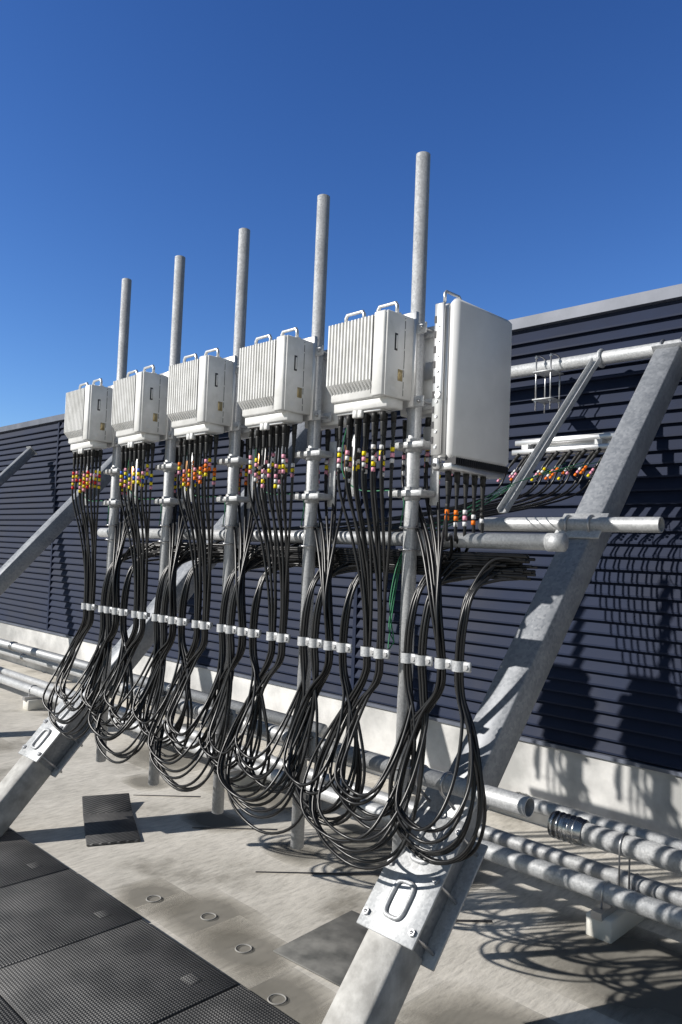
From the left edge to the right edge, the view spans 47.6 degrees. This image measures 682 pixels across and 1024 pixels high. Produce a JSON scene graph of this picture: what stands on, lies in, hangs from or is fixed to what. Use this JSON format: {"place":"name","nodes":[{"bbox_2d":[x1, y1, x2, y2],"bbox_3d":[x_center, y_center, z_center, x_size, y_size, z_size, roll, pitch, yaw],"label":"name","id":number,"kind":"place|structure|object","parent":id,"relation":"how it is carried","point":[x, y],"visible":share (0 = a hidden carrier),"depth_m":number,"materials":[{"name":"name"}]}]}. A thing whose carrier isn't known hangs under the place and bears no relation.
{"place":"outdoors","nodes":[
{"label":"outdoors","id":0,"kind":"place"},
{"bbox_2d":[0,284,681,838],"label":"screen wall","id":1,"kind":"structure","parent":0,"point":[602,734],"depth_m":4.55,"materials":[{"name":"metal"}]},
{"bbox_2d":[0,659,681,1023],"bbox_3d":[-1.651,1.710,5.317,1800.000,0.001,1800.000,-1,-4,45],"label":"roof","id":2,"kind":"structure","parent":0,"point":[498,962],"depth_m":3.54,"materials":[{"name":"grey concrete"}]},
{"bbox_2d":[82,793,140,845],"bbox_3d":[-1.242,1.640,4.150,0.260,0.052,0.638,3,-3,-20],"label":"rubber mat","id":3,"kind":"object","parent":2,"relation":"on","point":[108,819],"visible":1,"depth_m":4.15,"materials":[{"name":"grey rubber"}]},
{"bbox_2d":[0,828,297,1023],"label":"walkway mats","id":4,"kind":"object","parent":2,"relation":"on","point":[75,948],"visible":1,"depth_m":2.71,"materials":[{"name":"rubber"}]},
{"bbox_2d":[136,795,492,922],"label":"floor drip streaks","id":5,"kind":"object","parent":2,"relation":"on","point":[462,920],"visible":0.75,"depth_m":3.60,"materials":[{"name":"grey concrete"}]},
{"bbox_2d":[273,910,367,986],"bbox_3d":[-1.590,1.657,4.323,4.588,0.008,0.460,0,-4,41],"label":"floor patch","id":6,"kind":"object","parent":2,"relation":"on","point":[328,951],"visible":0.52,"depth_m":2.91,"materials":[{"name":"grey concrete"}]},
{"bbox_2d":[0,337,681,1023],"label":"support frame","id":7,"kind":"object","parent":2,"relation":"on","point":[410,913],"visible":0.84,"depth_m":2.98,"materials":[{"name":"silver metal"}]},
{"bbox_2d":[42,435,598,869],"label":"feeder cables","id":8,"kind":"object","parent":7,"relation":"on","point":[436,564],"visible":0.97,"depth_m":2.82,"materials":[{"name":"black plastic"}]},
{"bbox_2d":[81,603,471,672],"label":"cable clamps","id":9,"kind":"object","parent":8,"relation":"attached to","point":[426,660],"visible":0.98,"depth_m":2.73,"materials":[{"name":"silver metal"}]},
{"bbox_2d":[71,444,596,526],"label":"cable marker tapes","id":10,"kind":"object","parent":8,"relation":"attached to","point":[348,469],"visible":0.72,"depth_m":2.92,"materials":[{"name":"multicoloured"}]},
{"bbox_2d":[73,411,604,499],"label":"cable connectors","id":11,"kind":"object","parent":8,"relation":"attached to","point":[277,435],"visible":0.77,"depth_m":2.93,"materials":[{"name":"black"}]},
{"bbox_2d":[87,151,568,857],"bbox_3d":[-0.338,0.015,3.117,2.681,2.412,0.134,-1,-4,45],"label":"pole rack","id":12,"kind":"object","parent":7,"relation":"attached to","point":[501,799],"visible":0.62,"depth_m":2.84,"materials":[{"name":"silver metal"}]},
{"bbox_2d":[64,378,132,510],"bbox_3d":[-1.193,-0.332,3.921,0.294,0.649,0.380,5,-4,-44],"label":"radio unit","id":13,"kind":"object","parent":12,"relation":"attached to","point":[88,417],"visible":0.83,"depth_m":3.83,"materials":[{"name":"grey metal"}]},
{"bbox_2d":[111,365,187,508],"bbox_3d":[-0.852,-0.336,3.586,0.294,0.649,0.380,5,-5,-44],"label":"radio unit","id":14,"kind":"object","parent":12,"relation":"attached to","point":[139,407],"visible":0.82,"depth_m":3.50,"materials":[{"name":"grey metal"}]},
{"bbox_2d":[167,348,255,508],"bbox_3d":[-0.514,-0.340,3.247,0.380,0.649,0.294,-1,-5,43],"label":"radio unit","id":15,"kind":"object","parent":12,"relation":"attached to","point":[201,399],"visible":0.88,"depth_m":3.17,"materials":[{"name":"grey metal"}]},
{"bbox_2d":[237,327,354,506],"bbox_3d":[-0.172,-0.344,2.914,0.380,0.649,0.294,-1,-4,44],"label":"radio unit","id":16,"kind":"object","parent":12,"relation":"attached to","point":[277,381],"visible":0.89,"depth_m":2.84,"materials":[{"name":"grey metal"}]},
{"bbox_2d":[326,301,439,505],"bbox_3d":[0.169,-0.348,2.581,0.294,0.649,0.380,5,-4,-44],"label":"radio unit","id":17,"kind":"object","parent":12,"relation":"attached to","point":[371,363],"visible":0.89,"depth_m":2.50,"materials":[{"name":"grey metal"}]},
{"bbox_2d":[423,290,511,478],"bbox_3d":[0.367,-0.395,2.490,0.225,0.555,0.327,-1,-4,45],"label":"panel antenna","id":18,"kind":"object","parent":12,"relation":"attached to","point":[468,370],"visible":0.99,"depth_m":2.36,"materials":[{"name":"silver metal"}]},
{"bbox_2d":[81,431,599,649],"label":"earth wires","id":19,"kind":"object","parent":7,"relation":"attached to","point":[390,627],"visible":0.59,"depth_m":2.68,"materials":[{"name":"green"}]},
{"bbox_2d":[512,432,614,457],"bbox_3d":[1.253,-0.346,4.130,0.600,0.100,0.305,-1,-4,45],"label":"connector panel","id":20,"kind":"object","parent":7,"relation":"attached to","point":[589,443],"visible":0.55,"depth_m":4.02,"materials":[{"name":"silver metal"}]},
{"bbox_2d":[0,638,681,943],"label":"pipes","id":21,"kind":"object","parent":2,"relation":"on","point":[628,899],"visible":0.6,"depth_m":3.41,"materials":[{"name":"silver metal"}]},
{"bbox_2d":[122,746,681,1023],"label":"floor stains","id":22,"kind":"object","parent":2,"relation":"on","point":[635,973],"visible":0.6,"depth_m":2.90,"materials":[{"name":"grey concrete"}]},
{"bbox_2d":[146,895,286,1004],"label":"metal rings","id":23,"kind":"object","parent":22,"relation":"on","point":[236,950],"visible":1,"depth_m":2.90,"materials":[{"name":"grey metal"}]},
{"bbox_2d":[0,0,681,426],"label":"sky","id":24,"kind":"structure","parent":0,"point":[136,136],"materials":[{"name":"blue"}]}
]}

